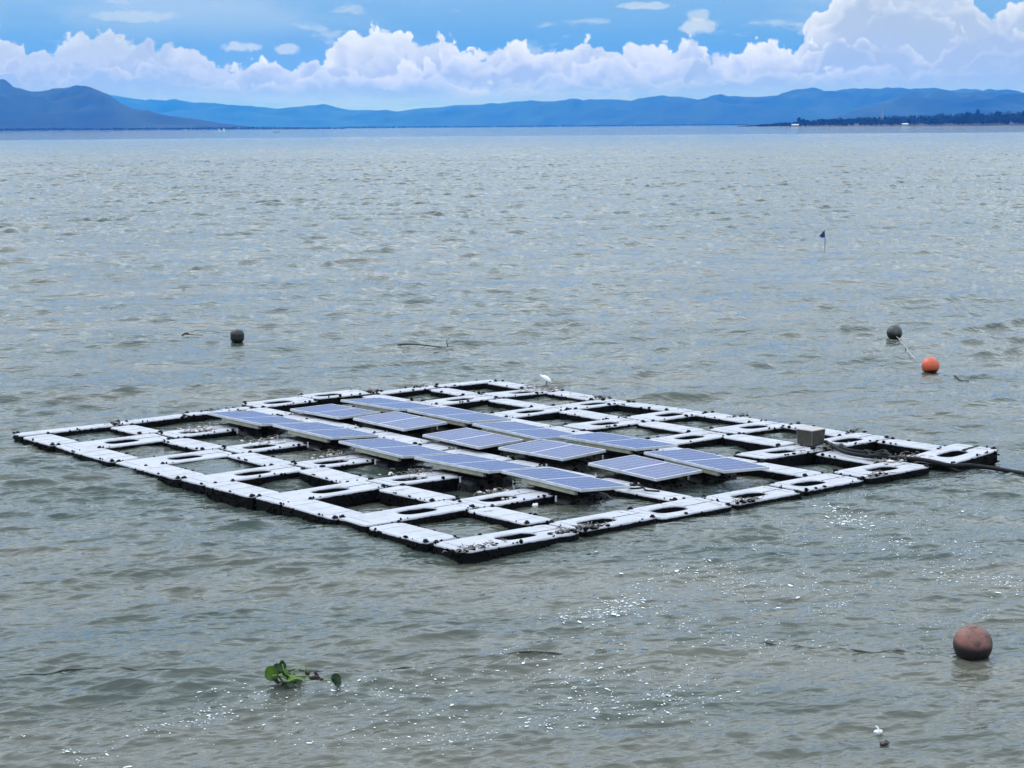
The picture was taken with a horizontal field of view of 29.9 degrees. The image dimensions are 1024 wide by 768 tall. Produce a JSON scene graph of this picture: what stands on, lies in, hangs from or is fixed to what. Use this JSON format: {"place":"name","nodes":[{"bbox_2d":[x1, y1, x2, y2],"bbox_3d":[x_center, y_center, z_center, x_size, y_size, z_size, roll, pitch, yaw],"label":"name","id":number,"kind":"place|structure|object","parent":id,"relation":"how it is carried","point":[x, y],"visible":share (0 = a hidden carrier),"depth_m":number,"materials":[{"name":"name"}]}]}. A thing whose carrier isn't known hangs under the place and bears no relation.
{"place":"outdoors","nodes":[
{"label":"outdoors","id":0,"kind":"place"},
{"bbox_2d":[0,129,291,131],"bbox_3d":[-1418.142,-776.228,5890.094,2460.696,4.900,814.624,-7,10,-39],"label":"shore","id":1,"kind":"structure","parent":0,"point":[137,130],"depth_m":5644.61,"materials":[{"name":"soil"}]},
{"bbox_2d":[0,127,343,130],"bbox_3d":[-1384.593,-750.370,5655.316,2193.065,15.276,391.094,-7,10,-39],"label":"woodland","id":2,"kind":"object","parent":1,"relation":"on","point":[89,129],"visible":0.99,"depth_m":5681.65,"materials":[{"name":"green plant"}]},
{"bbox_2d":[0,79,332,130],"bbox_3d":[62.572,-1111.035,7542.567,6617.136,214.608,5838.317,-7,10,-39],"label":"hills","id":3,"kind":"structure","parent":0,"point":[76,106],"depth_m":6786.65,"materials":[{"name":"blue"}]},
{"bbox_2d":[0,125,1023,767],"bbox_3d":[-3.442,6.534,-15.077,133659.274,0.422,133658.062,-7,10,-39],"label":"water","id":4,"kind":"structure","parent":0,"point":[708,269],"depth_m":29.65,"materials":[{"name":"grey liquid"}]},
{"bbox_2d":[22,432,78,451],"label":"spacer float","id":5,"kind":"object","parent":4,"relation":"on","point":[48,441],"visible":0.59,"depth_m":27.14,"materials":[{"name":"white plastic"}]},
{"bbox_2d":[12,423,118,442],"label":"spacer float","id":6,"kind":"object","parent":4,"relation":"on","point":[18,436],"visible":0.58,"depth_m":28.08,"materials":[{"name":"white plastic"}]},
{"bbox_2d":[71,446,137,466],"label":"spacer float","id":7,"kind":"object","parent":4,"relation":"on","point":[105,457],"visible":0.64,"depth_m":25.92,"materials":[{"name":"white plastic"}]},
{"bbox_2d":[53,433,170,454],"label":"walkway float","id":8,"kind":"object","parent":4,"relation":"on","point":[126,442],"visible":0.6,"depth_m":26.98,"materials":[{"name":"white plastic"}]},
{"bbox_2d":[109,423,158,435],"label":"spacer float","id":9,"kind":"object","parent":4,"relation":"on","point":[132,429],"visible":0.45,"depth_m":28.07,"materials":[{"name":"white plastic"}]},
{"bbox_2d":[115,414,189,427],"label":"spacer float","id":10,"kind":"object","parent":4,"relation":"on","point":[161,421],"visible":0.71,"depth_m":29.00,"materials":[{"name":"white plastic"}]},
{"bbox_2d":[133,462,203,487],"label":"spacer float","id":11,"kind":"object","parent":4,"relation":"on","point":[168,475],"visible":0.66,"depth_m":24.55,"materials":[{"name":"white plastic"}]},
{"bbox_2d":[114,448,236,469],"bbox_3d":[-4.483,1.075,25.715,1.626,0.226,0.638,-7,10,-39],"label":"walkway float","id":12,"kind":"object","parent":4,"relation":"on","point":[186,457],"visible":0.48,"depth_m":25.67,"materials":[{"name":"white plastic"}]},
{"bbox_2d":[163,436,221,452],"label":"spacer float","id":13,"kind":"object","parent":4,"relation":"on","point":[185,444],"visible":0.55,"depth_m":26.79,"materials":[{"name":"white plastic"}]},
{"bbox_2d":[158,425,243,439],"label":"walkway float","id":14,"kind":"object","parent":4,"relation":"on","point":[222,431],"visible":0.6,"depth_m":27.82,"materials":[{"name":"white plastic"}]},
{"bbox_2d":[185,406,253,421],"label":"spacer float","id":15,"kind":"object","parent":4,"relation":"on","point":[197,416],"visible":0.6,"depth_m":29.52,"materials":[{"name":"white plastic"}]},
{"bbox_2d":[201,479,278,509],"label":"spacer float","id":16,"kind":"object","parent":4,"relation":"on","point":[232,492],"visible":0.8,"depth_m":23.23,"materials":[{"name":"white plastic"}]},
{"bbox_2d":[179,464,305,493],"bbox_3d":[-3.394,1.224,24.403,1.620,0.230,0.640,-7,10,-39],"label":"walkway float","id":17,"kind":"object","parent":4,"relation":"on","point":[264,474],"visible":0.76,"depth_m":24.27,"materials":[{"name":"white plastic"}]},
{"bbox_2d":[209,422,287,435],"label":"float","id":18,"kind":"object","parent":4,"relation":"on","point":[263,430],"visible":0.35,"depth_m":28.10,"materials":[{"name":"black plastic"}]},
{"bbox_2d":[207,410,305,428],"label":"solar panel","id":19,"kind":"object","parent":18,"relation":"on","point":[253,419],"visible":0.91,"depth_m":28.04,"materials":[{"name":"glass"}]},
{"bbox_2d":[228,450,290,467],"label":"spacer float","id":20,"kind":"object","parent":4,"relation":"on","point":[251,458],"visible":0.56,"depth_m":25.48,"materials":[{"name":"white plastic"}]},
{"bbox_2d":[221,439,309,454],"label":"walkway float","id":21,"kind":"object","parent":4,"relation":"on","point":[276,447],"visible":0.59,"depth_m":26.56,"materials":[{"name":"white plastic"}]},
{"bbox_2d":[242,397,319,411],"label":"walkway float","id":22,"kind":"object","parent":4,"relation":"on","point":[286,404],"visible":0.59,"depth_m":30.53,"materials":[{"name":"white plastic"}]},
{"bbox_2d":[265,660,341,687],"bbox_3d":[-1.677,2.343,15.424,0.613,0.245,0.193,0,8,0],"label":"water hyacinth","id":23,"kind":"object","parent":4,"relation":"on","point":[273,672],"visible":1,"depth_m":15.42,"materials":[{"name":"green plant"}]},
{"bbox_2d":[277,435,348,450],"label":"float","id":24,"kind":"object","parent":4,"relation":"on","point":[314,445],"visible":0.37,"depth_m":26.79,"materials":[{"name":"black plastic"}]},
{"bbox_2d":[273,422,377,442],"bbox_3d":[-2.629,0.684,26.941,0.770,0.094,1.500,-2,7,-39],"label":"solar panel","id":25,"kind":"object","parent":24,"relation":"on","point":[323,432],"visible":1,"depth_m":26.77,"materials":[{"name":"glass"}]},
{"bbox_2d":[253,479,386,514],"bbox_3d":[-2.277,1.373,23.070,1.626,0.226,0.638,-7,10,-39],"label":"walkway float","id":26,"kind":"object","parent":4,"relation":"on","point":[354,493],"visible":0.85,"depth_m":22.96,"materials":[{"name":"white plastic"}]},
{"bbox_2d":[279,497,361,524],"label":"spacer float","id":27,"kind":"object","parent":4,"relation":"on","point":[310,510],"visible":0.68,"depth_m":21.95,"materials":[{"name":"white plastic"}]},
{"bbox_2d":[285,412,361,424],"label":"float","id":28,"kind":"object","parent":4,"relation":"on","point":[350,421],"visible":0.15,"depth_m":29.01,"materials":[{"name":"black plastic"}]},
{"bbox_2d":[290,404,380,418],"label":"solar panel","id":29,"kind":"object","parent":28,"relation":"on","point":[334,411],"visible":0.91,"depth_m":28.91,"materials":[{"name":"glass"}]},
{"bbox_2d":[296,465,367,486],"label":"spacer float","id":30,"kind":"object","parent":4,"relation":"on","point":[321,475],"visible":0.64,"depth_m":24.20,"materials":[{"name":"white plastic"}]},
{"bbox_2d":[298,389,372,404],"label":"walkway float","id":31,"kind":"object","parent":4,"relation":"on","point":[334,397],"visible":0.59,"depth_m":31.33,"materials":[{"name":"white plastic"}]},
{"bbox_2d":[291,455,383,470],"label":"walkway float","id":32,"kind":"object","parent":4,"relation":"on","point":[350,462],"visible":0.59,"depth_m":25.21,"materials":[{"name":"white plastic"}]},
{"bbox_2d":[352,405,410,413],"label":"float","id":33,"kind":"object","parent":4,"relation":"on","point":[384,412],"visible":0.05,"depth_m":29.70,"materials":[{"name":"black plastic"}]},
{"bbox_2d":[340,397,438,412],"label":"solar panel","id":34,"kind":"object","parent":33,"relation":"on","point":[385,405],"visible":0.93,"depth_m":29.31,"materials":[{"name":"glass"}]},
{"bbox_2d":[341,451,424,467],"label":"float","id":35,"kind":"object","parent":4,"relation":"on","point":[385,463],"visible":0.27,"depth_m":25.34,"materials":[{"name":"black plastic"}]},
{"bbox_2d":[339,438,450,460],"bbox_3d":[-1.569,0.879,25.520,0.770,0.094,1.500,-3,8,-39],"label":"solar panel","id":36,"kind":"object","parent":35,"relation":"on","point":[391,449],"visible":0.94,"depth_m":25.38,"materials":[{"name":"glass"}]},
{"bbox_2d":[355,425,433,436],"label":"float","id":37,"kind":"object","parent":4,"relation":"on","point":[416,432],"visible":0.23,"depth_m":27.75,"materials":[{"name":"black plastic"}]},
{"bbox_2d":[353,411,446,430],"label":"solar panel","id":38,"kind":"object","parent":37,"relation":"on","point":[396,420],"visible":1,"depth_m":27.80,"materials":[{"name":"glass"}]},
{"bbox_2d":[367,430,431,444],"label":"spacer float","id":39,"kind":"object","parent":4,"relation":"on","point":[402,438],"visible":0.3,"depth_m":27.00,"materials":[{"name":"white plastic"}]},
{"bbox_2d":[373,385,438,397],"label":"spacer float","id":40,"kind":"object","parent":4,"relation":"on","point":[405,391],"visible":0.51,"depth_m":31.92,"materials":[{"name":"white plastic"}]},
{"bbox_2d":[337,499,475,533],"bbox_3d":[-1.167,1.534,21.739,1.626,0.226,0.638,-7,10,-39],"label":"walkway float","id":41,"kind":"object","parent":4,"relation":"on","point":[431,512],"visible":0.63,"depth_m":21.61,"materials":[{"name":"white plastic"}]},
{"bbox_2d":[368,520,459,552],"bbox_3d":[-1.077,1.676,20.718,0.516,0.231,1.137,-7,10,-38],"label":"spacer float","id":42,"kind":"object","parent":4,"relation":"on","point":[418,538],"visible":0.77,"depth_m":20.59,"materials":[{"name":"white plastic"}]},
{"bbox_2d":[368,471,462,492],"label":"walkway float","id":43,"kind":"object","parent":4,"relation":"on","point":[438,481],"visible":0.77,"depth_m":23.86,"materials":[{"name":"white plastic"}]},
{"bbox_2d":[376,483,458,506],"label":"spacer float","id":44,"kind":"object","parent":4,"relation":"on","point":[402,495],"visible":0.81,"depth_m":22.84,"materials":[{"name":"white plastic"}]},
{"bbox_2d":[424,423,481,431],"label":"float","id":45,"kind":"object","parent":4,"relation":"on","point":[446,427],"visible":0.15,"depth_m":28.18,"materials":[{"name":"black plastic"}]},
{"bbox_2d":[407,407,510,426],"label":"solar panel","id":46,"kind":"object","parent":45,"relation":"on","point":[456,416],"visible":0.94,"depth_m":28.07,"materials":[{"name":"glass"}]},
{"bbox_2d":[428,386,480,397],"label":"spacer float","id":47,"kind":"object","parent":4,"relation":"on","point":[445,391],"visible":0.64,"depth_m":31.81,"materials":[{"name":"white plastic"}]},
{"bbox_2d":[420,394,497,409],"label":"walkway float","id":48,"kind":"object","parent":4,"relation":"on","point":[466,402],"visible":0.56,"depth_m":30.82,"materials":[{"name":"white plastic"}]},
{"bbox_2d":[421,440,501,452],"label":"float","id":49,"kind":"object","parent":4,"relation":"on","point":[490,449],"visible":0.18,"depth_m":26.32,"materials":[{"name":"black plastic"}]},
{"bbox_2d":[422,428,522,448],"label":"solar panel","id":50,"kind":"object","parent":49,"relation":"on","point":[472,438],"visible":1,"depth_m":26.34,"materials":[{"name":"glass"}]},
{"bbox_2d":[435,379,497,389],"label":"spacer float","id":51,"kind":"object","parent":4,"relation":"on","point":[474,385],"visible":0.55,"depth_m":32.77,"materials":[{"name":"white plastic"}]},
{"bbox_2d":[422,468,515,491],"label":"float","id":52,"kind":"object","parent":4,"relation":"on","point":[470,483],"visible":0.39,"depth_m":24.08,"materials":[{"name":"black plastic"}]},
{"bbox_2d":[414,453,535,476],"bbox_3d":[-0.477,1.030,24.289,0.770,0.094,1.500,-3,7,-40],"label":"solar panel","id":53,"kind":"object","parent":52,"relation":"on","point":[470,464],"visible":0.88,"depth_m":24.15,"materials":[{"name":"glass"}]},
{"bbox_2d":[430,523,578,563],"bbox_3d":[-0.055,1.711,20.410,1.621,0.234,0.680,-6,9,-38],"label":"walkway float","id":54,"kind":"object","parent":4,"relation":"on","point":[527,539],"visible":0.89,"depth_m":20.20,"materials":[{"name":"white plastic"}]},
{"bbox_2d":[454,488,556,509],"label":"walkway float","id":55,"kind":"object","parent":4,"relation":"on","point":[526,497],"visible":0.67,"depth_m":22.58,"materials":[{"name":"white plastic"}]},
{"bbox_2d":[463,504,550,529],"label":"spacer float","id":56,"kind":"object","parent":4,"relation":"on","point":[492,514],"visible":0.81,"depth_m":21.47,"materials":[{"name":"white plastic"}]},
{"bbox_2d":[487,397,546,409],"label":"spacer float","id":57,"kind":"object","parent":4,"relation":"on","point":[509,403],"visible":0.6,"depth_m":30.59,"materials":[{"name":"white plastic"}]},
{"bbox_2d":[482,389,555,399],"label":"walkway float","id":58,"kind":"object","parent":4,"relation":"on","point":[523,394],"visible":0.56,"depth_m":31.59,"materials":[{"name":"white plastic"}]},
{"bbox_2d":[490,406,571,420],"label":"walkway float","id":59,"kind":"object","parent":4,"relation":"on","point":[542,413],"visible":0.57,"depth_m":29.51,"materials":[{"name":"white plastic"}]},
{"bbox_2d":[507,455,597,472],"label":"float","id":60,"kind":"object","parent":4,"relation":"on","point":[578,465],"visible":0.37,"depth_m":25.12,"materials":[{"name":"black plastic"}]},
{"bbox_2d":[498,439,605,460],"bbox_3d":[0.525,0.897,25.343,0.770,0.094,1.280,-10,11,-40],"label":"solar panel","id":61,"kind":"object","parent":60,"relation":"on","point":[553,450],"visible":1,"depth_m":25.25,"materials":[{"name":"glass"}]},
{"bbox_2d":[512,485,611,504],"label":"float","id":62,"kind":"object","parent":4,"relation":"on","point":[561,498],"visible":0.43,"depth_m":22.87,"materials":[{"name":"black plastic"}]},
{"bbox_2d":[501,467,629,494],"bbox_3d":[0.634,1.175,23.076,0.770,0.094,1.500,-2,7,-39],"label":"solar panel","id":63,"kind":"object","parent":62,"relation":"on","point":[568,482],"visible":1,"depth_m":22.92,"materials":[{"name":"glass"}]},
{"bbox_2d":[545,389,605,401],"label":"spacer float","id":64,"kind":"object","parent":4,"relation":"on","point":[561,394],"visible":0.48,"depth_m":31.35,"materials":[{"name":"white plastic"}]},
{"bbox_2d":[557,407,621,421],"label":"spacer float","id":65,"kind":"object","parent":4,"relation":"on","point":[576,414],"visible":0.56,"depth_m":29.25,"materials":[{"name":"white plastic"}]},
{"bbox_2d":[551,399,630,412],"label":"walkway float","id":66,"kind":"object","parent":4,"relation":"on","point":[605,405],"visible":0.55,"depth_m":30.30,"materials":[{"name":"white plastic"}]},
{"bbox_2d":[549,510,655,536],"bbox_3d":[1.013,1.589,21.314,1.179,0.231,0.673,-7,9,-39],"label":"walkway float","id":67,"kind":"object","parent":4,"relation":"on","point":[623,520],"visible":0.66,"depth_m":21.27,"materials":[{"name":"white plastic"}]},
{"bbox_2d":[561,417,643,432],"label":"walkway float","id":68,"kind":"object","parent":4,"relation":"on","point":[602,425],"visible":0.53,"depth_m":28.16,"materials":[{"name":"white plastic"}]},
{"bbox_2d":[576,450,651,461],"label":"float","id":69,"kind":"object","parent":4,"relation":"on","point":[607,454],"visible":0.21,"depth_m":25.71,"materials":[{"name":"black plastic"}]},
{"bbox_2d":[559,432,677,453],"bbox_3d":[1.420,0.798,25.744,0.770,0.094,1.500,-4,8,-40],"label":"solar panel","id":70,"kind":"object","parent":69,"relation":"on","point":[615,443],"visible":0.98,"depth_m":25.57,"materials":[{"name":"glass"}]},
{"bbox_2d":[595,473,690,490],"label":"float","id":71,"kind":"object","parent":4,"relation":"on","point":[668,484],"visible":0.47,"depth_m":23.80,"materials":[{"name":"black plastic"}]},
{"bbox_2d":[588,455,701,480],"bbox_3d":[1.657,1.075,23.985,0.770,0.094,1.280,-8,12,-37],"label":"solar panel","id":72,"kind":"object","parent":71,"relation":"on","point":[645,468],"visible":1,"depth_m":23.90,"materials":[{"name":"glass"}]},
{"bbox_2d":[618,401,680,413],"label":"spacer float","id":73,"kind":"object","parent":4,"relation":"on","point":[633,407],"visible":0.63,"depth_m":30.02,"materials":[{"name":"white plastic"}]},
{"bbox_2d":[611,483,693,502],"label":"spacer float","id":74,"kind":"object","parent":4,"relation":"on","point":[657,497],"visible":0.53,"depth_m":22.91,"materials":[{"name":"white plastic"}]},
{"bbox_2d":[626,408,707,422],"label":"walkway float","id":75,"kind":"object","parent":4,"relation":"on","point":[677,415],"visible":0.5,"depth_m":29.02,"materials":[{"name":"white plastic"}]},
{"bbox_2d":[636,419,704,433],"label":"spacer float","id":76,"kind":"object","parent":4,"relation":"on","point":[653,425],"visible":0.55,"depth_m":27.90,"materials":[{"name":"white plastic"}]},
{"bbox_2d":[627,497,731,522],"bbox_3d":[1.928,1.499,22.061,1.206,0.226,0.685,-7,11,-39],"label":"walkway float","id":77,"kind":"object","parent":4,"relation":"on","point":[673,511],"visible":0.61,"depth_m":22.02,"materials":[{"name":"white plastic"}]},
{"bbox_2d":[645,430,733,448],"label":"walkway float","id":78,"kind":"object","parent":4,"relation":"on","point":[697,439],"visible":0.59,"depth_m":26.86,"materials":[{"name":"white plastic"}]},
{"bbox_2d":[677,472,737,483],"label":"float","id":79,"kind":"object","parent":4,"relation":"on","point":[700,478],"visible":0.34,"depth_m":24.15,"materials":[{"name":"black plastic"}]},
{"bbox_2d":[644,448,768,475],"bbox_3d":[2.450,0.998,24.311,0.770,0.094,1.500,-3,9,-37],"label":"solar panel","id":80,"kind":"object","parent":79,"relation":"on","point":[711,464],"visible":0.99,"depth_m":24.17,"materials":[{"name":"glass"}]},
{"bbox_2d":[695,411,763,424],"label":"spacer float","id":81,"kind":"object","parent":4,"relation":"on","point":[712,417],"visible":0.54,"depth_m":28.70,"materials":[{"name":"white plastic"}]},
{"bbox_2d":[709,420,792,435],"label":"walkway float","id":82,"kind":"object","parent":4,"relation":"on","point":[760,428],"visible":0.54,"depth_m":27.65,"materials":[{"name":"white plastic"}]},
{"bbox_2d":[702,484,802,509],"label":"walkway float","id":83,"kind":"object","parent":4,"relation":"on","point":[774,494],"visible":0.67,"depth_m":22.79,"materials":[{"name":"white plastic"}]},
{"bbox_2d":[722,432,795,450],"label":"spacer float","id":84,"kind":"object","parent":4,"relation":"on","point":[748,442],"visible":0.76,"depth_m":26.54,"materials":[{"name":"white plastic"}]},
{"bbox_2d":[734,445,826,466],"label":"walkway float","id":85,"kind":"object","parent":4,"relation":"on","point":[789,456],"visible":0.75,"depth_m":25.45,"materials":[{"name":"white plastic"}]},
{"bbox_2d":[742,460,822,480],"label":"spacer float","id":86,"kind":"object","parent":4,"relation":"on","point":[779,472],"visible":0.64,"depth_m":24.32,"materials":[{"name":"white plastic"}]},
{"bbox_2d":[769,473,862,495],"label":"walkway float","id":87,"kind":"object","parent":4,"relation":"on","point":[814,484],"visible":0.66,"depth_m":23.50,"materials":[{"name":"white plastic"}]},
{"bbox_2d":[800,433,888,451],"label":"walkway float","id":88,"kind":"object","parent":4,"relation":"on","point":[855,439],"visible":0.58,"depth_m":26.45,"materials":[{"name":"white plastic"}]},
{"bbox_2d":[796,426,825,445],"bbox_3d":[4.059,0.711,26.095,0.294,0.215,0.294,-7,10,-41],"label":"control box","id":89,"kind":"object","parent":88,"relation":"on","point":[810,436],"visible":1,"depth_m":26.02,"materials":[{"name":"grey plastic"}]},
{"bbox_2d":[813,450,884,468],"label":"spacer float","id":90,"kind":"object","parent":4,"relation":"on","point":[835,458],"visible":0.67,"depth_m":25.27,"materials":[{"name":"white plastic"}]},
{"bbox_2d":[833,460,932,484],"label":"walkway float","id":91,"kind":"object","parent":4,"relation":"on","point":[904,470],"visible":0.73,"depth_m":24.22,"materials":[{"name":"white plastic"}]},
{"bbox_2d":[874,437,945,455],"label":"spacer float","id":92,"kind":"object","parent":4,"relation":"on","point":[892,445],"visible":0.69,"depth_m":26.07,"materials":[{"name":"white plastic"}]},
{"bbox_2d":[824,440,1023,474],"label":"cable","id":93,"kind":"object","parent":4,"relation":"on","point":[931,461],"visible":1,"depth_m":24.55,"materials":[{"name":"black rubber"}]},
{"bbox_2d":[905,444,999,471],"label":"walkway float","id":94,"kind":"object","parent":4,"relation":"on","point":[961,453],"visible":0.66,"depth_m":25.25,"materials":[{"name":"white plastic"}]},
{"bbox_2d":[953,624,992,660],"bbox_3d":[3.871,2.182,16.120,0.326,0.330,0.326,-14,23,-38],"label":"buoy","id":95,"kind":"object","parent":4,"relation":"on","point":[972,642],"visible":0.88,"depth_m":16.00,"materials":[{"name":"plastic"}]},
{"bbox_2d":[0,0,1023,111],"label":"sky","id":96,"kind":"structure","parent":0,"point":[392,55],"materials":[{"name":"blue"}]},
{"bbox_2d":[63,490,1021,767],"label":"foam","id":97,"kind":"object","parent":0,"point":[601,648],"visible":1,"depth_m":16.16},
{"bbox_2d":[345,125,747,128],"bbox_3d":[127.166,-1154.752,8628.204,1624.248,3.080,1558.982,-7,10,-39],"label":"shore","id":98,"kind":"structure","parent":0,"point":[568,126],"depth_m":8916.08,"materials":[{"name":"soil"}]},
{"bbox_2d":[344,123,747,127],"bbox_3d":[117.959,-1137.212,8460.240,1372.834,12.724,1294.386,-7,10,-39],"label":"woodland","id":99,"kind":"object","parent":98,"relation":"on","point":[547,126],"visible":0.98,"depth_m":8818.79,"materials":[{"name":"green plant"}]},
{"bbox_2d":[108,87,1021,127],"bbox_3d":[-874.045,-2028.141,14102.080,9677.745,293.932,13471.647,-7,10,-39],"label":"hills","id":100,"kind":"structure","parent":0,"point":[811,104],"depth_m":12592.08,"materials":[{"name":"blue"}]},
{"bbox_2d":[739,122,1023,126],"bbox_3d":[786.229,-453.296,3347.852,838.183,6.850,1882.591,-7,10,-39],"label":"shore","id":101,"kind":"structure","parent":0,"point":[955,124],"depth_m":2942.93,"materials":[{"name":"soil"}]},
{"bbox_2d":[737,111,1023,126],"bbox_3d":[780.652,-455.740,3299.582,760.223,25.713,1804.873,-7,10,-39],"label":"woodland","id":102,"kind":"object","parent":101,"relation":"on","point":[1006,118],"visible":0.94,"depth_m":2981.53,"materials":[{"name":"green plant"}]},
{"bbox_2d":[826,90,1023,123],"bbox_3d":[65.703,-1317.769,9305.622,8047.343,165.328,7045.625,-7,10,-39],"label":"hills","id":103,"kind":"structure","parent":0,"point":[946,102],"depth_m":8568.37,"materials":[{"name":"blue"}]},
{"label":"main float","id":104,"kind":"object","parent":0,"visible":0},
{"bbox_2d":[472,421,573,441],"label":"solar panel","id":105,"kind":"object","parent":104,"relation":"on","point":[523,431],"visible":0.77,"depth_m":26.74,"materials":[{"name":"glass"}]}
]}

